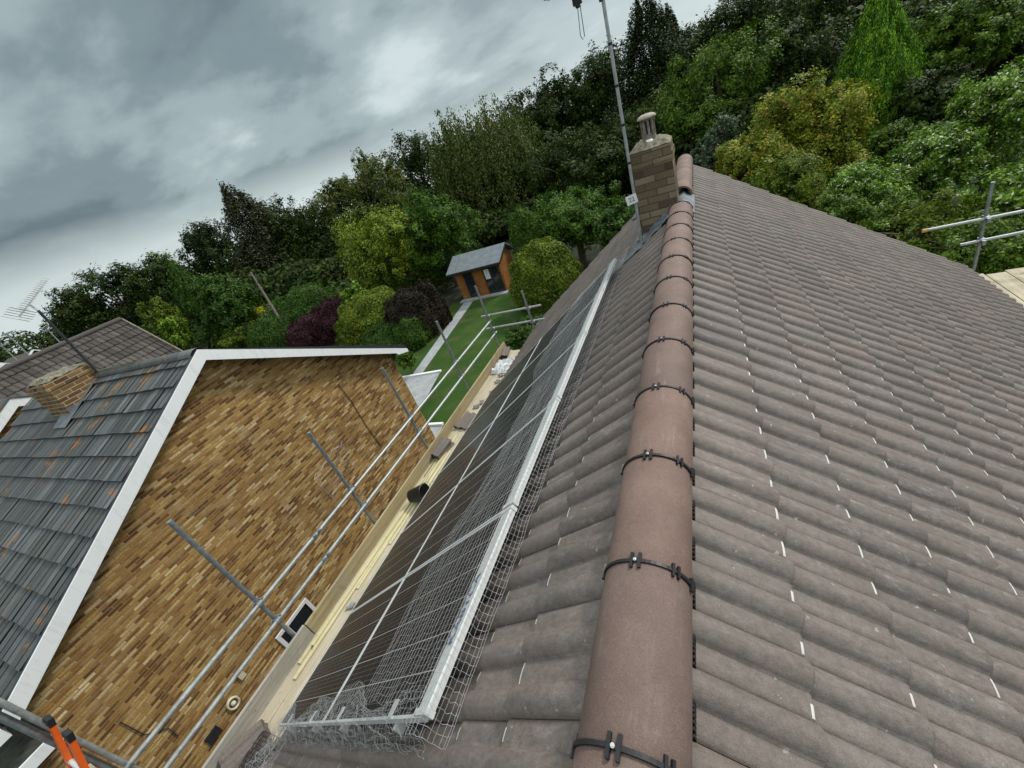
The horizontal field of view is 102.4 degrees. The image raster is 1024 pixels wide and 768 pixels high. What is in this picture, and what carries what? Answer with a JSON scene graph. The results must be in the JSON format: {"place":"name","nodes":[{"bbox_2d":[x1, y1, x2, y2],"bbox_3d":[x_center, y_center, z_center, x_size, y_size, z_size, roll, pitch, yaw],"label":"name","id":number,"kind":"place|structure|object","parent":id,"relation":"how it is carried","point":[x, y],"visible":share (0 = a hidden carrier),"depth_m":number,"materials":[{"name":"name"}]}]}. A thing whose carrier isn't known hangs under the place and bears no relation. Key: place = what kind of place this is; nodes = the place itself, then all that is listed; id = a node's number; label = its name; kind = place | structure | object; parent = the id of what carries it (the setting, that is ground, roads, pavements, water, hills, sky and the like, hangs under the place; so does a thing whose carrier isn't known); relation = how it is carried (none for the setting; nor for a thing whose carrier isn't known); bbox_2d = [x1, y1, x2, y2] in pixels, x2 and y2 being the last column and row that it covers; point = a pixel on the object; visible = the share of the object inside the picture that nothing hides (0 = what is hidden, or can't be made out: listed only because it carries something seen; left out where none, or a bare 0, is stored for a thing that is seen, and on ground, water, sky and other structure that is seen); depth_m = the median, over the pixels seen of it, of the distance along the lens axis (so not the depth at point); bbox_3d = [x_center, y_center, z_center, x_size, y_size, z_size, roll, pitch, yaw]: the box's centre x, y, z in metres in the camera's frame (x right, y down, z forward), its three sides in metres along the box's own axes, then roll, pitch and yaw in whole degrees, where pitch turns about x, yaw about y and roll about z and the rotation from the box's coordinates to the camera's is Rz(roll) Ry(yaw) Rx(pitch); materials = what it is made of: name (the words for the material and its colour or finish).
{"place":"outdoors","nodes":[
{"label":"outdoors","id":0,"kind":"place"},
{"bbox_2d":[0,344,434,767],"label":"brick house","id":1,"kind":"structure","parent":0,"point":[125,609],"depth_m":7.00,"materials":[{"name":"brown tile"}]},
{"bbox_2d":[1,277,97,372],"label":"tv aerial","id":2,"kind":"object","parent":1,"relation":"attached to","point":[56,329],"visible":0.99,"depth_m":7.85,"materials":[{"name":"metal"}]},
{"bbox_2d":[275,598,315,646],"bbox_3d":[-4.251,4.991,8.386,0.080,0.900,0.810,-6,32,27],"label":"window","id":3,"kind":"structure","parent":1,"relation":"in","point":[306,608],"depth_m":8.27,"materials":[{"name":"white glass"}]},
{"bbox_2d":[403,372,439,406],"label":"patio","id":4,"kind":"structure","parent":0,"point":[420,387],"depth_m":21.97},
{"bbox_2d":[0,0,865,353],"label":"sky","id":5,"kind":"structure","parent":0,"point":[120,120],"materials":[{"name":"grey"}]},
{"bbox_2d":[408,301,472,380],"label":"path","id":6,"kind":"structure","parent":0,"point":[434,349],"depth_m":26.68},
{"bbox_2d":[396,280,573,427],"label":"lawn","id":7,"kind":"structure","parent":0,"point":[468,327],"depth_m":24.57,"materials":[{"name":"green plant"}]},
{"bbox_2d":[508,236,583,314],"bbox_3d":[1.907,-7.051,25.570,4.759,4.067,4.830,-6,32,27],"label":"shrub","id":8,"kind":"object","parent":7,"relation":"on","point":[530,267],"visible":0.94,"depth_m":24.26,"materials":[{"name":"green plant"}]},
{"bbox_2d":[127,55,1023,394],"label":"ground","id":9,"kind":"structure","parent":0,"point":[453,293],"depth_m":35.84,"materials":[{"name":"plant"}]},
{"bbox_2d":[0,395,31,445],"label":"brick house","id":10,"kind":"structure","parent":9,"relation":"on","point":[10,409],"depth_m":10.96,"materials":[{"name":"white paint"}]},
{"bbox_2d":[42,714,95,767],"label":"ladder","id":11,"kind":"object","parent":9,"relation":"on","point":[68,735],"visible":1,"depth_m":3.10,"materials":[{"name":"orange plastic"}]},
{"bbox_2d":[41,283,113,343],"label":"tree","id":12,"kind":"object","parent":9,"relation":"on","point":[72,314],"visible":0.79,"depth_m":60.25,"materials":[{"name":"green plant"}]},
{"bbox_2d":[0,317,182,398],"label":"distant house","id":13,"kind":"structure","parent":9,"relation":"on","point":[116,341],"depth_m":14.35,"materials":[{"name":"brown tile"}]},
{"bbox_2d":[71,262,155,324],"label":"tree","id":14,"kind":"object","parent":9,"relation":"on","point":[112,287],"visible":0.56,"depth_m":63.14,"materials":[{"name":"green plant"}]},
{"bbox_2d":[106,253,186,325],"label":"tree","id":15,"kind":"object","parent":9,"relation":"on","point":[145,274],"visible":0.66,"depth_m":63.81,"materials":[{"name":"green plant"}]},
{"bbox_2d":[135,296,189,340],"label":"shrub","id":16,"kind":"object","parent":9,"relation":"on","point":[160,311],"visible":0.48,"depth_m":46.52,"materials":[{"name":"green plant"}]},
{"bbox_2d":[157,315,196,349],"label":"shrub","id":17,"kind":"object","parent":9,"relation":"on","point":[177,327],"visible":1,"depth_m":44.76,"materials":[{"name":"green plant"}]},
{"bbox_2d":[165,258,210,330],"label":"cypress tree","id":18,"kind":"object","parent":9,"relation":"on","point":[179,281],"visible":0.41,"depth_m":50.45,"materials":[{"name":"green plant"}]},
{"bbox_2d":[174,217,234,277],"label":"tree","id":19,"kind":"object","parent":9,"relation":"on","point":[200,239],"visible":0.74,"depth_m":64.62,"materials":[{"name":"green plant"}]},
{"bbox_2d":[185,271,270,341],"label":"tree","id":20,"kind":"object","parent":9,"relation":"on","point":[225,300],"visible":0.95,"depth_m":43.80,"materials":[{"name":"green plant"}]},
{"bbox_2d":[215,320,254,348],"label":"shrub","id":21,"kind":"object","parent":9,"relation":"on","point":[231,339],"visible":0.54,"depth_m":43.36,"materials":[{"name":"green plant"}]},
{"bbox_2d":[0,286,543,767],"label":"scaffolding","id":22,"kind":"object","parent":9,"relation":"on","point":[274,696],"visible":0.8,"depth_m":4.94,"materials":[{"name":"metal"}]},
{"bbox_2d":[293,477,427,679],"bbox_3d":[-1.956,2.480,5.858,0.045,0.022,3.100,-5,32,27],"label":"timber batten","id":23,"kind":"object","parent":22,"relation":"on","point":[313,650],"visible":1,"depth_m":5.18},
{"bbox_2d":[311,502,410,645],"bbox_3d":[-2.011,2.506,5.801,0.040,0.022,2.251,-5,33,28],"label":"timber batten","id":24,"kind":"object","parent":23,"relation":"on","point":[322,630],"visible":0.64,"depth_m":5.61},
{"bbox_2d":[298,459,437,663],"bbox_3d":[-1.862,2.215,6.247,0.045,0.022,3.750,-5,33,28],"label":"timber batten","id":25,"kind":"object","parent":22,"relation":"on","point":[305,654],"visible":0.57,"depth_m":5.82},
{"bbox_2d":[356,434,457,588],"bbox_3d":[-1.553,1.849,6.665,0.045,0.022,3.100,-6,32,27],"label":"timber batten","id":26,"kind":"object","parent":22,"relation":"on","point":[392,534],"visible":0.71,"depth_m":6.15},
{"bbox_2d":[216,179,328,278],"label":"conifer tree","id":27,"kind":"object","parent":9,"relation":"on","point":[234,209],"visible":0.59,"depth_m":61.44,"materials":[{"name":"green plant"}]},
{"bbox_2d":[244,308,306,347],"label":"shrub","id":28,"kind":"object","parent":9,"relation":"on","point":[257,332],"visible":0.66,"depth_m":39.37,"materials":[{"name":"green plant"}]},
{"bbox_2d":[248,196,311,260],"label":"tree","id":29,"kind":"object","parent":9,"relation":"on","point":[278,213],"visible":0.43,"depth_m":64.67,"materials":[{"name":"green plant"}]},
{"bbox_2d":[266,189,331,257],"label":"tree","id":30,"kind":"object","parent":9,"relation":"on","point":[307,224],"visible":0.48,"depth_m":66.02,"materials":[{"name":"green plant"}]},
{"bbox_2d":[270,282,338,338],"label":"shrub","id":31,"kind":"object","parent":9,"relation":"on","point":[291,299],"visible":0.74,"depth_m":40.86,"materials":[{"name":"green plant"}]},
{"bbox_2d":[285,314,334,346],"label":"shrub","id":32,"kind":"object","parent":9,"relation":"on","point":[300,329],"visible":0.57,"depth_m":35.64,"materials":[{"name":"purple plant"}]},
{"bbox_2d":[306,175,362,241],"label":"tree","id":33,"kind":"object","parent":9,"relation":"on","point":[333,194],"visible":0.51,"depth_m":60.51,"materials":[{"name":"green plant"}]},
{"bbox_2d":[308,295,365,345],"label":"shrub","id":34,"kind":"object","parent":9,"relation":"on","point":[324,314],"visible":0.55,"depth_m":34.18,"materials":[{"name":"purple plant"}]},
{"bbox_2d":[333,285,413,345],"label":"shrub","id":35,"kind":"object","parent":9,"relation":"on","point":[373,297],"visible":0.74,"depth_m":29.45,"materials":[{"name":"green plant"}]},
{"bbox_2d":[332,153,415,239],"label":"tree","id":36,"kind":"object","parent":9,"relation":"on","point":[358,195],"visible":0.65,"depth_m":56.22,"materials":[{"name":"green plant"}]},
{"bbox_2d":[330,203,424,289],"bbox_3d":[-11.377,-11.450,36.690,10.276,9.250,8.317,-6,32,27],"label":"maple tree","id":37,"kind":"object","parent":9,"relation":"on","point":[379,234],"visible":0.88,"depth_m":34.19,"materials":[{"name":"green plant"}]},
{"bbox_2d":[350,147,412,214],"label":"tree","id":38,"kind":"object","parent":9,"relation":"on","point":[388,166],"visible":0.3,"depth_m":59.33,"materials":[{"name":"green plant"}]},
{"bbox_2d":[360,315,422,358],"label":"shrub","id":39,"kind":"object","parent":9,"relation":"on","point":[381,337],"visible":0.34,"depth_m":27.15,"materials":[{"name":"green plant"}]},
{"bbox_2d":[367,244,452,308],"bbox_3d":[-9.750,-10.570,39.026,8.804,5.014,8.874,-6,32,27],"label":"shrub","id":40,"kind":"object","parent":9,"relation":"on","point":[410,278],"visible":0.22,"depth_m":36.34,"materials":[{"name":"green plant"}]},
{"bbox_2d":[390,316,434,351],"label":"shrub","id":41,"kind":"object","parent":9,"relation":"on","point":[406,331],"visible":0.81,"depth_m":26.59,"materials":[{"name":"green plant"}]},
{"bbox_2d":[383,286,447,344],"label":"shrub","id":42,"kind":"object","parent":9,"relation":"on","point":[400,303],"visible":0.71,"depth_m":27.23,"materials":[{"name":"plant"}]},
{"bbox_2d":[384,128,447,200],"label":"tree","id":43,"kind":"object","parent":9,"relation":"on","point":[416,159],"visible":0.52,"depth_m":69.50,"materials":[{"name":"green plant"}]},
{"bbox_2d":[414,278,452,329],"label":"shrub","id":44,"kind":"object","parent":9,"relation":"on","point":[426,287],"visible":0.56,"depth_m":28.40,"materials":[{"name":"green plant"}]},
{"bbox_2d":[396,184,483,285],"bbox_3d":[-5.980,-12.931,35.669,7.989,9.147,7.529,-25,29,-6],"label":"tree","id":45,"kind":"object","parent":9,"relation":"on","point":[441,225],"visible":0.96,"depth_m":33.82,"materials":[{"name":"green plant"}]},
{"bbox_2d":[423,107,497,210],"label":"tree","id":46,"kind":"object","parent":9,"relation":"on","point":[442,156],"visible":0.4,"depth_m":51.52,"materials":[{"name":"green plant"}]},
{"bbox_2d":[446,242,514,303],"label":"garden office","id":47,"kind":"structure","parent":9,"relation":"on","point":[485,270],"depth_m":31.29,"materials":[{"name":"brown wood"}]},
{"bbox_2d":[481,265,505,293],"bbox_3d":[-1.379,-7.832,30.976,1.350,2.020,0.054,-6,32,27],"label":"door","id":48,"kind":"structure","parent":47,"relation":"in","point":[495,284],"depth_m":30.96,"materials":[{"name":"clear glass"}]},
{"bbox_2d":[444,93,549,217],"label":"weeping birch","id":49,"kind":"object","parent":9,"relation":"on","point":[501,147],"visible":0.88,"depth_m":48.37,"materials":[{"name":"green plant"}]},
{"bbox_2d":[0,0,1019,362],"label":"woodland","id":50,"kind":"object","parent":9,"relation":"on","point":[278,280],"visible":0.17,"depth_m":53.32,"materials":[{"name":"plant"}]},
{"bbox_2d":[504,313,542,349],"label":"shrub","id":51,"kind":"object","parent":9,"relation":"on","point":[518,333],"visible":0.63,"depth_m":20.59,"materials":[{"name":"green plant"}]},
{"bbox_2d":[507,205,548,258],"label":"shrub","id":52,"kind":"object","parent":9,"relation":"on","point":[522,214],"visible":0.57,"depth_m":31.62,"materials":[{"name":"green plant"}]},
{"bbox_2d":[498,77,570,151],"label":"tree","id":53,"kind":"object","parent":9,"relation":"on","point":[531,111],"visible":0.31,"depth_m":63.06,"materials":[{"name":"green plant"}]},
{"bbox_2d":[511,124,627,199],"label":"tree","id":54,"kind":"object","parent":9,"relation":"on","point":[573,159],"visible":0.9,"depth_m":41.93,"materials":[{"name":"green plant"}]},
{"bbox_2d":[534,62,612,152],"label":"tree","id":55,"kind":"object","parent":9,"relation":"on","point":[564,87],"visible":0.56,"depth_m":61.04,"materials":[{"name":"green plant"}]},
{"bbox_2d":[525,180,624,263],"bbox_3d":[4.641,-11.382,29.355,6.736,5.766,8.313,-6,32,27],"label":"tree","id":56,"kind":"object","parent":9,"relation":"on","point":[577,214],"visible":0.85,"depth_m":27.23,"materials":[{"name":"green plant"}]},
{"bbox_2d":[568,35,636,137],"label":"tree","id":57,"kind":"object","parent":9,"relation":"on","point":[604,83],"visible":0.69,"depth_m":58.96,"materials":[{"name":"green plant"}]},
{"bbox_2d":[592,194,635,250],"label":"shrub","id":58,"kind":"object","parent":9,"relation":"on","point":[615,219],"visible":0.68,"depth_m":23.28,"materials":[{"name":"green plant"}]},
{"bbox_2d":[261,112,1023,767],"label":"tiled house","id":59,"kind":"structure","parent":9,"relation":"on","point":[775,518],"depth_m":1.71,"materials":[{"name":"tile"}]},
{"bbox_2d":[335,707,350,733],"bbox_3d":[-0.144,0.522,4.242,0.044,0.085,5.060,-46,9,40],"label":"mounting rail","id":60,"kind":"object","parent":59,"relation":"attached to","point":[342,710],"visible":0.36,"depth_m":2.35,"materials":[{"name":"metal"}]},
{"bbox_2d":[458,332,586,483],"bbox_3d":[0.077,0.264,3.912,1.634,0.048,0.986,-46,9,40],"label":"solar panel","id":61,"kind":"object","parent":60,"relation":"attached to","point":[498,432],"visible":0.69,"depth_m":3.82,"materials":[{"name":"glass"}]},
{"bbox_2d":[495,289,604,418],"bbox_3d":[0.405,-0.302,4.660,1.634,0.048,0.986,-46,9,40],"label":"solar panel","id":62,"kind":"object","parent":60,"relation":"attached to","point":[524,381],"visible":0.69,"depth_m":4.57,"materials":[{"name":"glass"}]},
{"bbox_2d":[357,268,607,707],"bbox_3d":[0.212,0.083,3.742,0.736,0.517,4.908,-6,32,27],"label":"wire mesh","id":63,"kind":"object","parent":62,"relation":"on","point":[556,363],"visible":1,"depth_m":2.73,"materials":[{"name":"metal"}]},
{"bbox_2d":[388,699,407,734],"bbox_3d":[0.326,0.043,3.673,0.044,0.085,5.060,-46,9,40],"label":"mounting rail","id":64,"kind":"object","parent":59,"relation":"attached to","point":[402,728],"visible":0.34,"depth_m":1.78,"materials":[{"name":"metal"}]},
{"bbox_2d":[323,504,517,725],"bbox_3d":[-0.577,1.397,2.417,1.634,0.050,0.986,-46,9,40],"label":"solar panel","id":65,"kind":"object","parent":64,"relation":"attached to","point":[370,660],"visible":0.94,"depth_m":2.19,"materials":[{"name":"glass"}]},
{"bbox_2d":[277,680,425,758],"bbox_3d":[-1.171,2.125,2.631,2.640,1.909,0.288,-6,32,27],"label":"wire mesh","id":66,"kind":"object","parent":65,"relation":"hanging from","point":[316,726],"visible":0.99,"depth_m":2.26,"materials":[{"name":"metal"}]},
{"bbox_2d":[406,397,560,575],"bbox_3d":[-0.252,0.829,3.164,1.634,0.050,0.986,-46,9,40],"label":"solar panel","id":67,"kind":"object","parent":64,"relation":"attached to","point":[462,498],"visible":0.75,"depth_m":3.01,"materials":[{"name":"glass"}]},
{"bbox_2d":[522,258,616,371],"bbox_3d":[0.734,-0.868,5.407,1.634,0.048,0.986,-46,9,40],"label":"solar panel","id":68,"kind":"object","parent":64,"relation":"attached to","point":[544,341],"visible":0.67,"depth_m":5.35,"materials":[{"name":"glass"}]},
{"bbox_2d":[405,258,624,749],"bbox_3d":[0.512,-0.152,3.368,0.190,0.063,5.028,-6,32,27],"label":"wire mesh","id":69,"kind":"object","parent":59,"relation":"on","point":[598,293],"visible":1,"depth_m":2.12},
{"bbox_2d":[544,0,642,244],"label":"aerial mast","id":70,"kind":"object","parent":59,"relation":"attached to","point":[631,199],"visible":1,"depth_m":4.35,"materials":[{"name":"grey metal"}]},
{"label":"rail","id":71,"kind":"object","parent":59,"relation":"attached to","visible":0},
{"bbox_2d":[280,578,404,726],"bbox_3d":[-1.439,2.284,3.466,1.570,0.035,0.986,-46,9,40],"label":"solar panel","id":72,"kind":"object","parent":71,"relation":"attached to","point":[330,674],"visible":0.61,"depth_m":3.35,"materials":[{"name":"glass"}]},
{"bbox_2d":[351,486,456,612],"bbox_3d":[-1.111,1.718,4.214,1.570,0.035,0.986,-46,9,40],"label":"solar panel","id":73,"kind":"object","parent":71,"relation":"attached to","point":[397,563],"visible":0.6,"depth_m":4.11,"materials":[{"name":"glass"}]},
{"bbox_2d":[401,421,493,532],"bbox_3d":[-0.781,1.153,4.962,1.570,0.035,0.986,-46,9,40],"label":"solar panel","id":74,"kind":"object","parent":71,"relation":"attached to","point":[447,479],"visible":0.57,"depth_m":4.88,"materials":[{"name":"glass"}]},
{"bbox_2d":[439,375,519,472],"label":"solar panel","id":75,"kind":"object","parent":71,"relation":"attached to","point":[480,424],"visible":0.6,"depth_m":5.64,"materials":[{"name":"glass"}]},
{"bbox_2d":[469,340,539,425],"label":"solar panel","id":76,"kind":"object","parent":71,"relation":"attached to","point":[508,379],"visible":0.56,"depth_m":6.41,"materials":[{"name":"glass"}]},
{"bbox_2d":[594,85,696,185],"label":"tree","id":77,"kind":"object","parent":9,"relation":"on","point":[633,126],"visible":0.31,"depth_m":41.11,"materials":[{"name":"green plant"}]},
{"bbox_2d":[601,0,692,128],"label":"conifer tree","id":78,"kind":"object","parent":9,"relation":"on","point":[640,31],"visible":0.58,"depth_m":51.76,"materials":[{"name":"green plant"}]},
{"bbox_2d":[667,0,746,80],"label":"tree","id":79,"kind":"object","parent":9,"relation":"on","point":[695,35],"visible":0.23,"depth_m":51.85,"materials":[{"name":"green plant"}]},
{"bbox_2d":[639,13,789,153],"bbox_3d":[18.769,-26.268,39.313,12.728,11.456,11.996,-19,29,6],"label":"tree","id":80,"kind":"object","parent":9,"relation":"on","point":[725,69],"visible":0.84,"depth_m":35.90,"materials":[{"name":"green plant"}]},
{"bbox_2d":[690,112,747,176],"bbox_3d":[12.930,-13.206,25.850,3.714,6.693,3.842,-6,32,27],"label":"tree","id":81,"kind":"object","parent":9,"relation":"on","point":[713,143],"visible":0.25,"depth_m":24.74,"materials":[{"name":"green plant"}]},
{"bbox_2d":[713,124,808,189],"bbox_3d":[13.322,-11.055,22.829,4.662,5.804,4.618,-6,32,27],"label":"tree","id":82,"kind":"object","parent":9,"relation":"on","point":[774,147],"visible":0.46,"depth_m":21.51,"materials":[{"name":"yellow plant"}]},
{"bbox_2d":[698,0,825,46],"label":"tree","id":83,"kind":"object","parent":9,"relation":"on","point":[743,7],"visible":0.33,"depth_m":50.03,"materials":[{"name":"green plant"}]},
{"bbox_2d":[715,12,853,106],"bbox_3d":[25.656,-28.904,39.835,11.499,10.813,10.053,-6,32,27],"label":"tree","id":84,"kind":"object","parent":9,"relation":"on","point":[802,50],"visible":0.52,"depth_m":36.34,"materials":[{"name":"green plant"}]},
{"bbox_2d":[740,149,835,210],"bbox_3d":[12.208,-7.558,18.229,3.574,5.211,3.862,-6,32,27],"label":"bush","id":85,"kind":"object","parent":9,"relation":"on","point":[794,183],"visible":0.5,"depth_m":16.96,"materials":[{"name":"green plant"}]},
{"bbox_2d":[750,0,867,45],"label":"tree","id":86,"kind":"object","parent":9,"relation":"on","point":[816,6],"visible":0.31,"depth_m":48.65,"materials":[{"name":"green plant"}]},
{"bbox_2d":[742,64,882,199],"bbox_3d":[16.065,-13.097,22.737,6.345,7.475,6.304,-6,32,27],"label":"tree","id":87,"kind":"object","parent":9,"relation":"on","point":[797,118],"visible":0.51,"depth_m":20.74,"materials":[{"name":"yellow plant"}]},
{"bbox_2d":[802,116,876,190],"bbox_3d":[16.843,-11.101,21.414,3.418,4.948,3.471,8,40,42],"label":"bush","id":88,"kind":"object","parent":9,"relation":"on","point":[828,147],"visible":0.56,"depth_m":20.43,"materials":[{"name":"green plant"}]},
{"bbox_2d":[815,186,909,241],"bbox_3d":[13.065,-5.602,15.955,3.917,3.630,3.563,-34,31,-21],"label":"bush","id":89,"kind":"object","parent":9,"relation":"on","point":[859,215],"visible":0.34,"depth_m":15.25,"materials":[{"name":"green plant"}]},
{"bbox_2d":[818,154,925,215],"bbox_3d":[15.364,-7.815,17.943,3.658,3.857,3.869,13,43,46],"label":"bush","id":90,"kind":"object","parent":9,"relation":"on","point":[851,179],"visible":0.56,"depth_m":17.09,"materials":[{"name":"green plant"}]},
{"bbox_2d":[829,0,927,157],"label":"cypress tree","id":91,"kind":"object","parent":9,"relation":"on","point":[882,32],"visible":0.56,"depth_m":25.81,"materials":[{"name":"green plant"}]},
{"bbox_2d":[861,115,942,170],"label":"bush","id":92,"kind":"object","parent":9,"relation":"on","point":[886,139],"visible":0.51,"depth_m":22.30,"materials":[{"name":"green plant"}]},
{"bbox_2d":[884,61,990,130],"bbox_3d":[26.813,-17.436,25.896,5.638,4.600,4.701,-6,32,27],"label":"bush","id":93,"kind":"object","parent":9,"relation":"on","point":[933,98],"visible":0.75,"depth_m":25.17,"materials":[{"name":"green plant"}]},
{"bbox_2d":[868,185,1023,254],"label":"bush","id":94,"kind":"object","parent":9,"relation":"on","point":[919,217],"visible":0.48,"depth_m":13.59,"materials":[{"name":"green plant"}]},
{"bbox_2d":[886,117,1010,214],"bbox_3d":[18.818,-9.349,17.976,4.108,4.096,3.795,-35,31,-23],"label":"bush","id":95,"kind":"object","parent":9,"relation":"on","point":[925,152],"visible":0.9,"depth_m":17.02,"materials":[{"name":"green plant"}]},
{"bbox_2d":[907,0,1023,84],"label":"tree","id":96,"kind":"object","parent":9,"relation":"on","point":[986,30],"visible":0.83,"depth_m":31.75,"materials":[{"name":"green plant"}]},
{"bbox_2d":[912,204,1023,274],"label":"bush","id":97,"kind":"object","parent":9,"relation":"on","point":[996,255],"visible":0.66,"depth_m":11.95,"materials":[{"name":"green plant"}]},
{"bbox_2d":[921,181,1023,306],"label":"scaffolding","id":98,"kind":"object","parent":9,"relation":"on","point":[1010,282],"visible":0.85,"depth_m":6.41,"materials":[{"name":"metal"}]},
{"bbox_2d":[942,53,1023,195],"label":"tree","id":99,"kind":"object","parent":9,"relation":"on","point":[998,102],"visible":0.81,"depth_m":16.57,"materials":[{"name":"green plant"}]},
{"bbox_2d":[944,156,1023,253],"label":"bush","id":100,"kind":"object","parent":9,"relation":"on","point":[1008,191],"visible":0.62,"depth_m":13.65,"materials":[{"name":"green plant"}]},
{"bbox_3d":[-2.642,3.709,4.111,0.426,0.089,0.328,-40,33,-29],"label":"roof tile","id":101,"kind":"object","parent":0,"visible":0},
{"bbox_2d":[251,723,269,767],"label":"roof tile","id":102,"kind":"object","parent":101,"relation":"on","point":[266,752],"visible":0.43,"depth_m":4.05,"materials":[{"name":"concrete"}]},
{"bbox_2d":[248,720,268,767],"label":"roof tile","id":103,"kind":"object","parent":102,"relation":"on","point":[262,722],"visible":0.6,"depth_m":4.08,"materials":[{"name":"concrete"}]},
{"bbox_2d":[218,719,266,767],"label":"roof tile","id":104,"kind":"object","parent":103,"relation":"on","point":[233,755],"visible":0.72,"depth_m":4.08,"materials":[{"name":"concrete"}]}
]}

